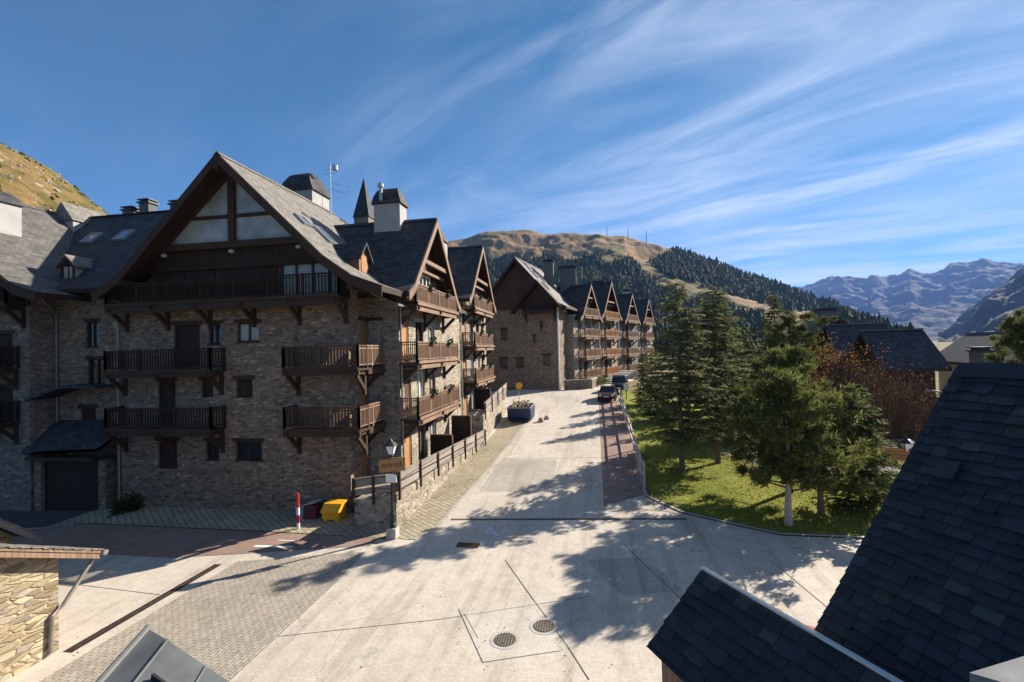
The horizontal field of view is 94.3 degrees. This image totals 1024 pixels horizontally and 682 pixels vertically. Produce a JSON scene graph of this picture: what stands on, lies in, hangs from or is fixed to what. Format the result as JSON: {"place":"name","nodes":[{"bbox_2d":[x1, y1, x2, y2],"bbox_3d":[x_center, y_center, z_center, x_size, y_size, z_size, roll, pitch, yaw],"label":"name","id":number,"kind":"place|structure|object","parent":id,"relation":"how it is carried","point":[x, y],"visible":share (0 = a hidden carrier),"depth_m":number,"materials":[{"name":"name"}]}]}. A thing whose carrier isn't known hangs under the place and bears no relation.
{"place":"outdoors","nodes":[
{"label":"outdoors","id":0,"kind":"place"},
{"bbox_2d":[0,143,107,213],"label":"hillside","id":1,"kind":"structure","parent":0,"point":[19,188],"depth_m":167.62,"materials":[{"name":"yellow plant"}]},
{"bbox_2d":[0,150,94,210],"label":"boulders","id":2,"kind":"object","parent":1,"relation":"on","point":[47,181],"visible":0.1,"depth_m":176.50,"materials":[{"name":"stone"}]},
{"bbox_2d":[0,143,108,214],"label":"scrub","id":3,"kind":"object","parent":1,"relation":"on","point":[40,164],"visible":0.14,"depth_m":197.77,"materials":[{"name":"green plant"}]},
{"bbox_2d":[0,506,115,527],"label":"driveway","id":4,"kind":"structure","parent":0,"point":[32,519],"depth_m":24.44,"materials":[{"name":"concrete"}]},
{"bbox_2d":[12,524,379,557],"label":"red path","id":5,"kind":"structure","parent":0,"point":[148,541],"depth_m":19.75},
{"bbox_2d":[44,416,525,539],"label":"pavement","id":6,"kind":"structure","parent":0,"point":[497,443],"depth_m":22.48,"materials":[{"name":"grey stone"}]},
{"bbox_2d":[107,489,144,517],"bbox_3d":[-19.142,8.074,23.710,1.678,1.433,1.643,-1,-1,-32],"label":"shrub","id":7,"kind":"object","parent":6,"relation":"on","point":[129,504],"visible":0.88,"depth_m":23.59,"materials":[{"name":"green plant"}]},
{"bbox_2d":[296,493,299,528],"bbox_3d":[-9.360,7.446,20.766,0.127,1.570,0.130,-2,-1,9],"label":"bollard","id":8,"kind":"object","parent":6,"relation":"on","point":[298,509],"visible":1,"depth_m":20.72,"materials":[{"name":"metal"}]},
{"bbox_2d":[303,498,322,519],"bbox_3d":[-9.208,7.811,22.006,0.610,0.880,0.600,-2,-1,9],"label":"waste bin","id":9,"kind":"object","parent":6,"relation":"on","point":[313,508],"visible":0.93,"depth_m":21.79,"materials":[{"name":"plastic"}]},
{"bbox_2d":[320,499,346,521],"bbox_3d":[-8.146,7.788,21.717,0.900,0.860,0.770,-2,-1,9],"label":"grit box","id":10,"kind":"object","parent":6,"relation":"on","point":[333,509],"visible":0.95,"depth_m":21.49,"materials":[{"name":"yellow plastic"}]},
{"bbox_2d":[379,439,404,539],"bbox_3d":[-4.918,6.216,19.584,1.054,4.352,0.520,-1,-1,-13],"label":"street lamp","id":11,"kind":"object","parent":6,"relation":"on","point":[391,464],"visible":0.99,"depth_m":19.48,"materials":[{"name":"metal"}]},
{"bbox_2d":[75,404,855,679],"bbox_3d":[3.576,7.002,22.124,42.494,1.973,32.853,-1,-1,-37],"label":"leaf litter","id":12,"kind":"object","parent":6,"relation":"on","point":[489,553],"visible":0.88,"depth_m":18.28,"materials":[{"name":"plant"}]},
{"bbox_2d":[414,422,526,539],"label":"kerb","id":13,"kind":"structure","parent":6,"relation":"on","point":[461,498],"depth_m":24.63,"materials":[{"name":"concrete"}]},
{"bbox_2d":[507,403,534,421],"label":"planter","id":14,"kind":"object","parent":6,"relation":"on","point":[520,414],"visible":0.9,"depth_m":40.57,"materials":[{"name":"metal"}]},
{"bbox_2d":[5,379,861,681],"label":"plaza","id":15,"kind":"structure","parent":0,"point":[427,579],"depth_m":15.74,"materials":[{"name":"concrete"}]},
{"bbox_2d":[0,543,108,681],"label":"stone hut","id":16,"kind":"object","parent":15,"relation":"on","point":[30,608],"visible":1,"depth_m":11.86,"materials":[{"name":"beige stone"}]},
{"bbox_2d":[63,564,220,651],"bbox_3d":[-11.212,8.172,14.931,0.270,0.016,5.100,-2,-1,9],"label":"slot drain","id":17,"kind":"object","parent":15,"relation":"on","point":[85,641],"visible":1,"depth_m":14.31,"materials":[{"name":"metal"}]},
{"bbox_2d":[95,624,228,681],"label":"zinc roof","id":18,"kind":"structure","parent":15,"relation":"on","point":[146,654],"depth_m":6.22,"materials":[{"name":"metal"}]},
{"bbox_2d":[39,552,364,681],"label":"paver apron","id":19,"kind":"object","parent":15,"relation":"on","point":[211,620],"visible":0.91,"depth_m":14.03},
{"bbox_2d":[283,596,587,635],"bbox_3d":[-2.507,7.918,13.511,10.004,0.001,0.245,-1,-1,-11],"label":"road joint","id":20,"kind":"object","parent":15,"relation":"on","point":[429,620],"visible":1,"depth_m":13.44,"materials":[{"name":"concrete"}]},
{"bbox_2d":[456,542,480,547],"bbox_3d":[-1.717,7.981,18.561,0.900,0.012,0.440,-2,-1,9],"label":"drain grate","id":21,"kind":"object","parent":15,"relation":"on","point":[467,545],"visible":1,"depth_m":18.53,"materials":[{"name":"metal"}]},
{"bbox_2d":[466,392,506,442],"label":"terrace wall","id":22,"kind":"structure","parent":15,"relation":"on","point":[479,422],"depth_m":36.91,"materials":[{"name":"stone"}]},
{"bbox_2d":[474,388,490,408],"bbox_3d":[-2.413,4.762,38.854,1.380,1.760,0.090,-2,-1,9],"label":"privacy screen","id":23,"kind":"object","parent":22,"relation":"on","point":[482,396],"visible":0.69,"depth_m":38.85,"materials":[{"name":"brown wood"}]},
{"bbox_2d":[483,383,507,419],"bbox_3d":[-1.235,4.882,40.411,0.176,1.820,12.210,-2,-1,7],"label":"timber fence","id":24,"kind":"object","parent":22,"relation":"on","point":[493,399],"visible":1,"depth_m":39.25,"materials":[{"name":"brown wood"}]},
{"bbox_2d":[479,459,556,491],"bbox_3d":[0.597,7.615,27.198,3.800,0.370,5.700,-2,-1,9],"label":"concrete patch","id":25,"kind":"object","parent":15,"relation":"on","point":[522,475],"visible":1,"depth_m":26.75,"materials":[{"name":"grey concrete"}]},
{"bbox_2d":[462,601,584,661],"bbox_3d":[0.222,7.838,12.916,2.670,0.001,2.512,-1,-1,-20],"label":"concrete patch","id":26,"kind":"object","parent":15,"relation":"on","point":[519,619],"visible":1,"depth_m":12.80,"materials":[{"name":"grey concrete"}]},
{"bbox_2d":[490,631,519,649],"bbox_3d":[-0.179,7.853,12.444,0.800,0.064,0.800,-2,-1,9],"label":"manhole cover","id":27,"kind":"object","parent":26,"relation":"on","point":[510,639],"visible":1,"depth_m":12.42,"materials":[{"name":"metal"}]},
{"bbox_2d":[530,618,558,634],"bbox_3d":[0.882,7.837,13.011,0.800,0.064,0.800,-2,-1,9],"label":"manhole cover","id":28,"kind":"object","parent":26,"relation":"on","point":[543,626],"visible":1,"depth_m":12.97,"materials":[{"name":"metal"}]},
{"bbox_2d":[451,518,686,519],"bbox_3d":[2.399,7.826,20.847,10.337,0.047,0.184,-2,-1,4],"label":"trench drain","id":29,"kind":"object","parent":15,"relation":"on","point":[577,519],"visible":1,"depth_m":20.81,"materials":[{"name":"grey metal"}]},
{"bbox_2d":[564,377,597,389],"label":"garden wall","id":30,"kind":"structure","parent":15,"relation":"on","point":[591,383],"depth_m":58.99,"materials":[{"name":"grey stone"}]},
{"bbox_2d":[610,375,626,391],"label":"parked car","id":31,"kind":"object","parent":15,"relation":"on","point":[618,382],"visible":0.49,"depth_m":55.31,"materials":[{"name":"black paint"}]},
{"bbox_2d":[618,388,645,487],"bbox_3d":[8.946,6.382,36.797,0.176,3.282,25.469,-2,-1,10],"label":"rail fence","id":32,"kind":"object","parent":15,"relation":"on","point":[637,450],"visible":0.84,"depth_m":30.58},
{"bbox_2d":[586,557,681,595],"bbox_3d":[3.961,7.795,15.877,2.102,0.007,2.820,-1,-1,-13],"label":"concrete patch","id":33,"kind":"object","parent":15,"relation":"on","point":[636,576],"visible":1,"depth_m":15.73,"materials":[{"name":"grey concrete"}]},
{"bbox_2d":[0,0,1023,286],"label":"sky","id":34,"kind":"structure","parent":0,"point":[797,143],"materials":[{"name":"blue"}]},
{"bbox_2d":[73,341,952,538],"bbox_3d":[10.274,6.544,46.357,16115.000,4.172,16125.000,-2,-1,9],"label":"ground","id":35,"kind":"structure","parent":0,"point":[940,346],"depth_m":21.99,"materials":[{"name":"grey concrete"}]},
{"bbox_2d":[0,518,40,551],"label":"slate roofed house","id":36,"kind":"structure","parent":35,"relation":"on","point":[8,530],"depth_m":17.60,"materials":[{"name":"stone"}]},
{"bbox_2d":[0,191,91,510],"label":"gabled house","id":37,"kind":"structure","parent":35,"relation":"on","point":[35,242],"depth_m":25.73,"materials":[{"name":"grey stone"}]},
{"bbox_2d":[20,163,348,511],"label":"terraced house","id":38,"kind":"structure","parent":35,"relation":"on","point":[103,248],"depth_m":26.49,"materials":[{"name":"stone"}]},
{"bbox_2d":[45,460,98,510],"bbox_3d":[-23.269,7.743,25.211,3.620,2.810,0.110,-2,-1,9],"label":"garage door","id":39,"kind":"structure","parent":38,"relation":"in","point":[69,485],"depth_m":25.20,"materials":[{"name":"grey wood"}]},
{"bbox_2d":[78,404,97,419],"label":"window","id":40,"kind":"structure","parent":38,"relation":"in","point":[89,410],"depth_m":26.47,"materials":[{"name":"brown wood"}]},
{"bbox_2d":[83,318,99,347],"bbox_3d":[-23.368,-0.434,26.497,1.080,1.630,0.250,-2,-1,9],"label":"window","id":41,"kind":"structure","parent":38,"relation":"in","point":[92,325],"depth_m":26.56,"materials":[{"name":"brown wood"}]},
{"bbox_2d":[85,356,104,383],"bbox_3d":[-23.066,1.708,26.415,1.380,1.730,0.250,-2,-1,9],"label":"window","id":42,"kind":"structure","parent":38,"relation":"in","point":[96,362],"depth_m":26.48,"materials":[{"name":"brown wood"}]},
{"bbox_2d":[92,151,412,512],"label":"gabled house","id":43,"kind":"structure","parent":35,"relation":"on","point":[247,354],"depth_m":23.24,"materials":[{"name":"stone"}]},
{"bbox_2d":[203,438,219,460],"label":"window","id":44,"kind":"structure","parent":43,"relation":"in","point":[212,450],"depth_m":23.77,"materials":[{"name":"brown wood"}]},
{"bbox_2d":[205,320,222,344],"bbox_3d":[-14.839,-0.407,23.786,0.980,1.230,0.250,-2,-1,9],"label":"window","id":45,"kind":"structure","parent":43,"relation":"in","point":[215,333],"depth_m":23.85,"materials":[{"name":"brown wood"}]},
{"bbox_2d":[234,319,260,342],"bbox_3d":[-13.014,-0.486,23.489,1.480,1.180,0.250,-2,-1,9],"label":"window","id":46,"kind":"structure","parent":43,"relation":"in","point":[247,333],"depth_m":23.54,"materials":[{"name":"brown wood"}]},
{"bbox_2d":[232,438,263,461],"bbox_3d":[-12.937,5.339,23.388,1.730,1.130,0.250,-2,-1,9],"label":"window","id":47,"kind":"structure","parent":43,"relation":"in","point":[247,448],"depth_m":23.42,"materials":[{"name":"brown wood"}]},
{"bbox_2d":[281,251,342,295],"bbox_3d":[-9.632,-3.158,22.799,3.150,2.200,0.097,-2,-1,9],"label":"window","id":48,"kind":"structure","parent":43,"relation":"in","point":[316,267],"depth_m":22.86,"materials":[{"name":"grey glass"}]},
{"bbox_2d":[358,316,366,365],"bbox_3d":[-7.618,0.016,24.045,0.240,2.500,1.000,-2,-1,9],"label":"door","id":49,"kind":"structure","parent":43,"relation":"in","point":[361,323],"depth_m":24.15,"materials":[{"name":"orange wood"}]},
{"bbox_2d":[362,435,366,476],"bbox_3d":[-7.532,5.815,23.942,0.110,2.300,0.700,-2,-1,9],"label":"door","id":50,"kind":"structure","parent":43,"relation":"in","point":[364,457],"depth_m":24.03,"materials":[{"name":"orange wood"}]},
{"bbox_2d":[353,178,373,223],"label":"church tower","id":51,"kind":"structure","parent":35,"relation":"on","point":[364,212],"depth_m":55.09,"materials":[{"name":"grey stone"}]},
{"bbox_2d":[333,182,466,479],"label":"gabled house","id":52,"kind":"structure","parent":35,"relation":"on","point":[410,258],"depth_m":27.09,"materials":[{"name":"stone"}]},
{"bbox_2d":[402,316,409,361],"bbox_3d":[-5.712,-0.099,25.066,0.240,2.430,1.250,-2,-1,9],"label":"door","id":53,"kind":"structure","parent":52,"relation":"in","point":[404,331],"depth_m":25.24,"materials":[{"name":"orange wood"}]},
{"bbox_2d":[404,369,411,414],"bbox_3d":[-5.609,2.752,25.191,0.240,2.430,1.250,-2,-1,9],"label":"door","id":54,"kind":"structure","parent":52,"relation":"in","point":[407,384],"depth_m":25.25,"materials":[{"name":"brown wood"}]},
{"bbox_2d":[405,424,412,467],"bbox_3d":[-5.542,5.700,25.071,0.240,2.430,1.250,-2,-1,9],"label":"door","id":55,"kind":"structure","parent":52,"relation":"in","point":[408,440],"depth_m":25.17,"materials":[{"name":"orange wood"}]},
{"bbox_2d":[414,318,423,360],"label":"window","id":56,"kind":"structure","parent":52,"relation":"in","point":[418,330],"depth_m":27.44,"materials":[{"name":"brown wood"}]},
{"bbox_2d":[416,369,424,396],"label":"window","id":57,"kind":"structure","parent":52,"relation":"in","point":[420,371],"depth_m":27.40,"materials":[{"name":"glass"}]},
{"bbox_2d":[418,424,424,460],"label":"window","id":58,"kind":"structure","parent":52,"relation":"in","point":[421,450],"depth_m":27.40,"materials":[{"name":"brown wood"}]},
{"bbox_2d":[419,274,429,285],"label":"window","id":59,"kind":"structure","parent":52,"relation":"in","point":[424,280],"depth_m":28.10,"materials":[{"name":"glass"}]},
{"bbox_2d":[355,441,483,528],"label":"terrace wall","id":60,"kind":"structure","parent":35,"relation":"on","point":[415,496],"depth_m":21.38,"materials":[{"name":"stone"}]},
{"bbox_2d":[352,473,395,506],"bbox_3d":[-5.967,6.417,20.497,2.025,1.520,0.176,-2,-1,13],"label":"timber fence","id":61,"kind":"object","parent":60,"relation":"on","point":[373,480],"visible":0.89,"depth_m":20.53,"materials":[{"name":"brown wood"}]},
{"bbox_2d":[397,429,485,499],"bbox_3d":[-3.404,6.559,27.078,0.176,1.720,13.770,-2,-1,12],"label":"timber fence","id":62,"kind":"object","parent":60,"relation":"on","point":[421,464],"visible":0.98,"depth_m":24.79,"materials":[{"name":"brown wood"}]},
{"bbox_2d":[430,434,452,459],"bbox_3d":[-4.142,6.275,27.967,1.380,1.560,0.090,-2,-1,9],"label":"privacy screen","id":63,"kind":"object","parent":60,"relation":"on","point":[439,442],"visible":0.64,"depth_m":27.96,"materials":[{"name":"brown wood"}]},
{"bbox_2d":[451,415,471,444],"bbox_3d":[-3.439,6.092,32.314,1.380,2.060,0.090,-2,-1,9],"label":"privacy screen","id":64,"kind":"object","parent":60,"relation":"on","point":[461,427],"visible":0.76,"depth_m":32.30,"materials":[{"name":"brown wood"}]},
{"bbox_2d":[441,231,495,414],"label":"gabled house","id":65,"kind":"structure","parent":35,"relation":"on","point":[470,274],"depth_m":38.75,"materials":[{"name":"stone"}]},
{"bbox_2d":[485,257,578,389],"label":"gabled house","id":66,"kind":"structure","parent":35,"relation":"on","point":[526,325],"depth_m":60.58,"materials":[{"name":"stone"}]},
{"bbox_2d":[515,357,524,367],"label":"window","id":67,"kind":"structure","parent":66,"relation":"in","point":[519,360],"depth_m":60.83,"materials":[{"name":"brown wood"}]},
{"bbox_2d":[543,259,602,379],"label":"gabled house","id":68,"kind":"structure","parent":35,"relation":"on","point":[583,352],"depth_m":65.17,"materials":[{"name":"stone"}]},
{"bbox_2d":[559,280,621,377],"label":"gabled house","id":69,"kind":"structure","parent":35,"relation":"on","point":[607,363],"depth_m":72.29,"materials":[{"name":"stone"}]},
{"bbox_2d":[615,289,640,379],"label":"gabled house","id":70,"kind":"structure","parent":35,"relation":"on","point":[630,338],"depth_m":80.26,"materials":[{"name":"stone"}]},
{"bbox_2d":[634,298,655,377],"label":"gabled house","id":71,"kind":"structure","parent":35,"relation":"on","point":[645,314],"depth_m":88.48,"materials":[{"name":"stone"}]},
{"bbox_2d":[640,478,863,537],"bbox_3d":[12.526,7.368,19.773,15.869,0.438,4.063,-2,-1,33],"label":"lawn edging","id":72,"kind":"object","parent":35,"relation":"on","point":[644,488],"visible":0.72,"depth_m":19.65,"materials":[{"name":"concrete"}]},
{"bbox_2d":[646,566,903,681],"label":"slate roofed house","id":73,"kind":"structure","parent":35,"relation":"on","point":[715,627],"depth_m":7.05,"materials":[{"name":"grey stone"}]},
{"bbox_2d":[790,308,847,386],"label":"chalet","id":74,"kind":"object","parent":35,"relation":"on","point":[826,311],"visible":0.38,"depth_m":60.85,"materials":[{"name":"grey wood"}]},
{"bbox_2d":[817,322,888,403],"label":"chalet","id":75,"kind":"object","parent":35,"relation":"on","point":[845,334],"visible":0.16,"depth_m":54.34,"materials":[{"name":"grey wood"}]},
{"bbox_2d":[843,328,951,438],"bbox_3d":[30.906,4.271,36.444,6.836,10.480,6.875,-2,-1,14],"label":"chalet","id":76,"kind":"object","parent":35,"relation":"on","point":[905,345],"visible":0.48,"depth_m":34.95,"materials":[{"name":"grey wood"}]},
{"bbox_2d":[890,379,911,401],"bbox_3d":[28.317,3.586,34.525,1.280,1.630,0.250,-2,-1,14],"label":"window","id":77,"kind":"structure","parent":76,"relation":"in","point":[907,380],"depth_m":34.54,"materials":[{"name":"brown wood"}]},
{"bbox_2d":[912,379,934,401],"bbox_3d":[29.673,3.544,34.180,1.280,1.630,0.250,-2,-1,14],"label":"window","id":78,"kind":"structure","parent":76,"relation":"in","point":[918,380],"depth_m":34.22,"materials":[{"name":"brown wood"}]},
{"bbox_2d":[814,363,1023,681],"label":"slate roofed house","id":79,"kind":"structure","parent":35,"relation":"on","point":[930,587],"depth_m":6.58,"materials":[{"name":"grey stone"}]},
{"bbox_2d":[938,331,1023,393],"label":"chalet","id":80,"kind":"object","parent":35,"relation":"on","point":[955,353],"visible":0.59,"depth_m":52.94,"materials":[{"name":"stone"}]},
{"bbox_2d":[966,347,995,362],"bbox_3d":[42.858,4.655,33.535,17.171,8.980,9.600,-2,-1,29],"label":"chimney","id":81,"kind":"object","parent":80,"relation":"on","point":[976,355],"visible":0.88,"depth_m":34.58,"materials":[{"name":"grey stone"}]},
{"bbox_2d":[599,392,643,505],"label":"red pavement","id":82,"kind":"structure","parent":0,"point":[619,471],"depth_m":29.51,"materials":[{"name":"red brick"}]},
{"bbox_2d":[598,385,616,400],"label":"parked car","id":83,"kind":"object","parent":82,"relation":"on","point":[607,392],"visible":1,"depth_m":49.39,"materials":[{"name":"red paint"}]},
{"bbox_2d":[447,230,859,369],"bbox_3d":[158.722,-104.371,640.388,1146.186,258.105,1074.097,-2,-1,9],"label":"hillside","id":84,"kind":"structure","parent":0,"point":[498,244],"depth_m":824.74,"materials":[{"name":"brown plant"}]},
{"bbox_2d":[486,246,913,354],"bbox_3d":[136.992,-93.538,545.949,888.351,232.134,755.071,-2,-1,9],"label":"forest","id":85,"kind":"object","parent":84,"relation":"on","point":[750,319],"visible":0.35,"depth_m":643.60,"materials":[{"name":"green plant"}]},
{"bbox_2d":[621,391,914,534],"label":"lawn","id":86,"kind":"structure","parent":0,"point":[633,407],"depth_m":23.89,"materials":[{"name":"plant"}]},
{"bbox_2d":[629,355,655,406],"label":"spruce tree","id":87,"kind":"object","parent":86,"relation":"on","point":[639,374],"visible":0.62,"depth_m":47.32,"materials":[{"name":"green plant"}]},
{"bbox_2d":[637,349,670,421],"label":"spruce tree","id":88,"kind":"object","parent":86,"relation":"on","point":[649,390],"visible":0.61,"depth_m":39.84,"materials":[{"name":"green plant"}]},
{"bbox_2d":[631,282,741,471],"bbox_3d":[9.766,2.155,27.031,5.580,10.923,4.942,-1,-1,-17],"label":"spruce tree","id":89,"kind":"object","parent":86,"relation":"on","point":[681,436],"visible":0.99,"depth_m":26.50,"materials":[{"name":"green plant"}]},
{"bbox_2d":[671,322,701,410],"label":"spruce tree","id":90,"kind":"object","parent":86,"relation":"on","point":[683,348],"visible":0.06,"depth_m":46.66,"materials":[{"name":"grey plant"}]},
{"bbox_2d":[664,286,754,463],"bbox_3d":[12.350,2.147,28.395,6.476,10.907,6.080,-2,-1,9],"label":"spruce tree","id":91,"kind":"object","parent":86,"relation":"on","point":[714,326],"visible":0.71,"depth_m":28.21,"materials":[{"name":"green plant"}]},
{"bbox_2d":[694,315,743,410],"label":"spruce tree","id":92,"kind":"object","parent":86,"relation":"on","point":[716,354],"visible":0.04,"depth_m":43.77,"materials":[{"name":"green plant"}]},
{"bbox_2d":[689,308,753,443],"bbox_3d":[15.381,2.582,34.099,6.032,10.023,5.520,-1,-1,-27],"label":"spruce tree","id":93,"kind":"object","parent":86,"relation":"on","point":[731,351],"visible":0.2,"depth_m":33.62,"materials":[{"name":"green plant"}]},
{"bbox_2d":[719,327,763,438],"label":"spruce tree","id":94,"kind":"object","parent":86,"relation":"on","point":[749,350],"visible":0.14,"depth_m":35.84,"materials":[{"name":"green plant"}]},
{"bbox_2d":[756,292,790,375],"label":"spruce tree","id":95,"kind":"object","parent":86,"relation":"on","point":[772,309],"visible":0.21,"depth_m":44.12,"materials":[{"name":"green plant"}]},
{"bbox_2d":[720,341,860,493],"bbox_3d":[13.404,3.894,23.555,5.155,7.728,6.862,-2,-1,9],"label":"pine tree","id":96,"kind":"object","parent":86,"relation":"on","point":[788,356],"visible":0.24,"depth_m":23.23,"materials":[{"name":"green plant"}]},
{"bbox_2d":[745,310,848,390],"bbox_3d":[23.531,2.453,40.036,7.454,10.320,5.988,-1,-1,-26],"label":"pine tree","id":97,"kind":"object","parent":86,"relation":"on","point":[795,331],"visible":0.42,"depth_m":38.99,"materials":[{"name":"green plant"}]},
{"bbox_2d":[717,365,883,526],"bbox_3d":[11.486,4.366,19.459,4.152,6.938,6.106,0,-2,-44],"label":"pine tree","id":98,"kind":"object","parent":86,"relation":"on","point":[778,390],"visible":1,"depth_m":19.00,"materials":[{"name":"green plant"}]},
{"bbox_2d":[756,388,891,514],"bbox_3d":[13.374,4.879,20.796,3.876,5.823,5.498,-1,-1,-24],"label":"pine tree","id":99,"kind":"object","parent":86,"relation":"on","point":[845,426],"visible":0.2,"depth_m":19.95,"materials":[{"name":"green plant"}]},
{"bbox_2d":[807,332,888,393],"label":"rowan tree","id":100,"kind":"object","parent":86,"relation":"on","point":[841,366],"visible":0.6,"depth_m":34.74,"materials":[{"name":"brown plant"}]},
{"bbox_2d":[814,375,896,431],"bbox_3d":[21.488,4.881,30.797,6.916,5.271,5.132,-1,-1,-17],"label":"bare thicket","id":101,"kind":"object","parent":86,"relation":"on","point":[864,391],"visible":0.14,"depth_m":30.42,"materials":[{"name":"brown plant"}]},
{"bbox_2d":[807,384,904,514],"bbox_3d":[15.460,4.836,21.162,4.335,5.845,4.424,-2,-1,9],"label":"spruce tree","id":102,"kind":"object","parent":86,"relation":"on","point":[867,427],"visible":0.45,"depth_m":20.60,"materials":[{"name":"green plant"}]},
{"bbox_2d":[834,349,929,453],"bbox_3d":[24.154,3.926,31.082,4.968,7.015,6.221,-2,-1,23],"label":"bare thicket","id":103,"kind":"object","parent":86,"relation":"on","point":[889,383],"visible":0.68,"depth_m":30.42,"materials":[{"name":"brown plant"}]},
{"bbox_2d":[881,436,914,460],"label":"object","id":104,"kind":"object","parent":86,"relation":"on","point":[906,443],"visible":0.57,"depth_m":19.67,"materials":[{"name":"wood"}]},
{"bbox_2d":[859,364,949,447],"bbox_3d":[26.357,4.132,31.328,6.192,6.474,6.888,-2,-1,9],"label":"bare thicket","id":105,"kind":"object","parent":86,"relation":"on","point":[906,423],"visible":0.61,"depth_m":30.86,"materials":[{"name":"brown plant"}]},
{"bbox_2d":[983,307,1023,363],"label":"pine tree","id":106,"kind":"object","parent":86,"relation":"on","point":[1013,328],"visible":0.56,"depth_m":30.27,"materials":[{"name":"green plant"}]},
{"bbox_2d":[791,258,1023,340],"bbox_3d":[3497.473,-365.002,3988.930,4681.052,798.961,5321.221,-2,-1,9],"label":"mountain range","id":107,"kind":"structure","parent":0,"point":[933,304],"depth_m":3724.38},
{"bbox_2d":[938,267,1023,341],"bbox_3d":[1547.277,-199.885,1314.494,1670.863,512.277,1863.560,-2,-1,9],"label":"mountain slope","id":108,"kind":"structure","parent":0,"point":[989,312],"depth_m":1174.60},
{"bbox_2d":[969,656,1023,681],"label":"flashing edge","id":109,"kind":"object","parent":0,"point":[1010,670],"visible":1,"depth_m":3.26,"materials":[{"name":"grey metal"}]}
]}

